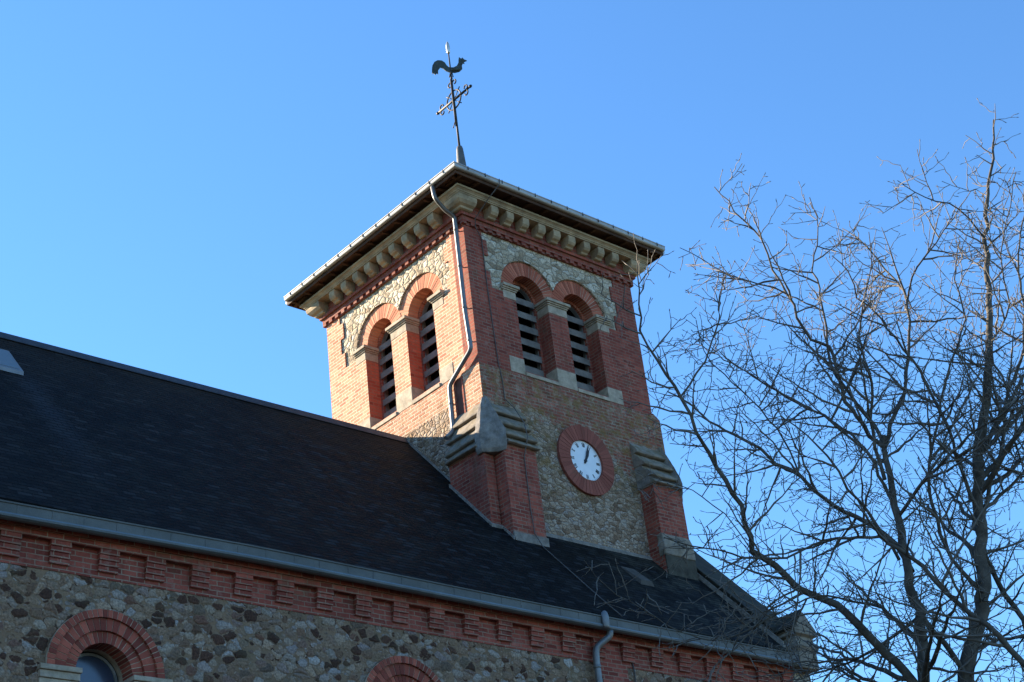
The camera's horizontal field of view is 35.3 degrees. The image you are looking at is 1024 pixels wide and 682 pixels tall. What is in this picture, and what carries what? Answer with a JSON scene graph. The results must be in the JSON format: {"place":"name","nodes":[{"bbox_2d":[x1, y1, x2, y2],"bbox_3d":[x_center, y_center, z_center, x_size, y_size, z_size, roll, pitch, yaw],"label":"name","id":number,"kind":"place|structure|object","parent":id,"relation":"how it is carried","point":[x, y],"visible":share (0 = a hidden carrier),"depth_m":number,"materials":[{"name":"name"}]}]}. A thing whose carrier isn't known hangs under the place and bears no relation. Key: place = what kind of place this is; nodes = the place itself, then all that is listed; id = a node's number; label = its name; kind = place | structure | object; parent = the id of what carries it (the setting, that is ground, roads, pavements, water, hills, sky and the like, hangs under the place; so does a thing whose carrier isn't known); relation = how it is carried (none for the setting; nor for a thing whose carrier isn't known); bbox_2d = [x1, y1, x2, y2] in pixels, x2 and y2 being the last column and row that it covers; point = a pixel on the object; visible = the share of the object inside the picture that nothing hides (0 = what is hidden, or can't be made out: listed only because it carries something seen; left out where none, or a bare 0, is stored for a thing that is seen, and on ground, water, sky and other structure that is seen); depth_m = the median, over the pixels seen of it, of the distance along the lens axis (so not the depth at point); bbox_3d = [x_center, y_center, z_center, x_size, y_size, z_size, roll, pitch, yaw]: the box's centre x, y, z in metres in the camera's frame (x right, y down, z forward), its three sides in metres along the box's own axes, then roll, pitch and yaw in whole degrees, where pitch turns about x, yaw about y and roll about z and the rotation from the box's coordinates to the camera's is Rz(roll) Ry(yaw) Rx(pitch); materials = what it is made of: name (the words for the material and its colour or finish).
{"place":"outdoors","nodes":[
{"label":"outdoors","id":0,"kind":"place"},
{"bbox_2d":[0,0,1023,681],"label":"sky","id":1,"kind":"structure","parent":0,"point":[171,171],"materials":[{"name":"blue"}]},
{"bbox_2d":[576,98,1023,681],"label":"bare tree","id":2,"kind":"object","parent":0,"point":[980,446],"visible":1,"depth_m":17.64,"materials":[{"name":"brown plant"}]},
{"label":"ground","id":3,"kind":"structure","parent":0,"visible":0},
{"bbox_2d":[0,332,818,681],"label":"church nave","id":4,"kind":"structure","parent":3,"relation":"on","point":[154,526],"depth_m":25.62,"materials":[{"name":"tile"}]},
{"bbox_2d":[38,609,172,681],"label":"arched window","id":5,"kind":"structure","parent":4,"relation":"in","point":[132,652],"depth_m":21.83,"materials":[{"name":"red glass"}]},
{"bbox_2d":[364,656,440,681],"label":"arched window","id":6,"kind":"structure","parent":4,"relation":"in","point":[393,668],"depth_m":24.89,"materials":[{"name":"red brick"}]},
{"bbox_2d":[284,161,698,580],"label":"bell tower","id":7,"kind":"structure","parent":4,"relation":"on","point":[395,301],"depth_m":34.25,"materials":[{"name":"brick"}]},
{"bbox_2d":[359,304,400,418],"bbox_3d":[-2.641,0.580,35.295,0.529,2.913,1.602,18,-38,-38],"label":"belfry window","id":8,"kind":"structure","parent":7,"relation":"in","point":[373,334],"depth_m":35.66,"materials":[{"name":"brick"}]},
{"bbox_2d":[399,273,442,390],"bbox_3d":[-1.678,-0.056,34.368,0.527,2.913,1.596,18,-38,-38],"label":"belfry window","id":9,"kind":"structure","parent":7,"relation":"in","point":[415,304],"depth_m":34.72,"materials":[{"name":"brick"}]},
{"bbox_2d":[432,42,471,165],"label":"weathervane","id":10,"kind":"object","parent":7,"relation":"on","point":[437,65],"visible":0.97,"depth_m":40.15,"materials":[{"name":"metal"}]},
{"bbox_2d":[501,262,553,376],"bbox_3d":[0.257,-0.297,34.378,1.598,2.907,0.529,18,-38,-38],"label":"belfry window","id":11,"kind":"structure","parent":7,"relation":"in","point":[533,287],"depth_m":34.69,"materials":[{"name":"brick"}]},
{"bbox_2d":[475,179,622,616],"bbox_3d":[0.527,0.833,31.497,0.428,10.337,2.297,18,-38,-38],"label":"lightning cable","id":12,"kind":"object","parent":7,"relation":"attached to","point":[518,413],"visible":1,"depth_m":31.97,"materials":[{"name":"metal"}]},
{"bbox_2d":[551,281,602,392],"bbox_3d":[1.370,0.065,35.285,1.600,2.913,0.526,18,-38,-38],"label":"belfry window","id":13,"kind":"structure","parent":7,"relation":"in","point":[583,306],"depth_m":35.62,"materials":[{"name":"brick"}]},
{"bbox_2d":[571,441,600,480],"bbox_3d":[1.519,2.472,33.169,0.904,0.904,0.036,18,-38,-38],"label":"clock","id":14,"kind":"object","parent":7,"relation":"attached to","point":[585,460],"visible":1,"depth_m":33.19,"materials":[{"name":"ceramic"}]}
]}

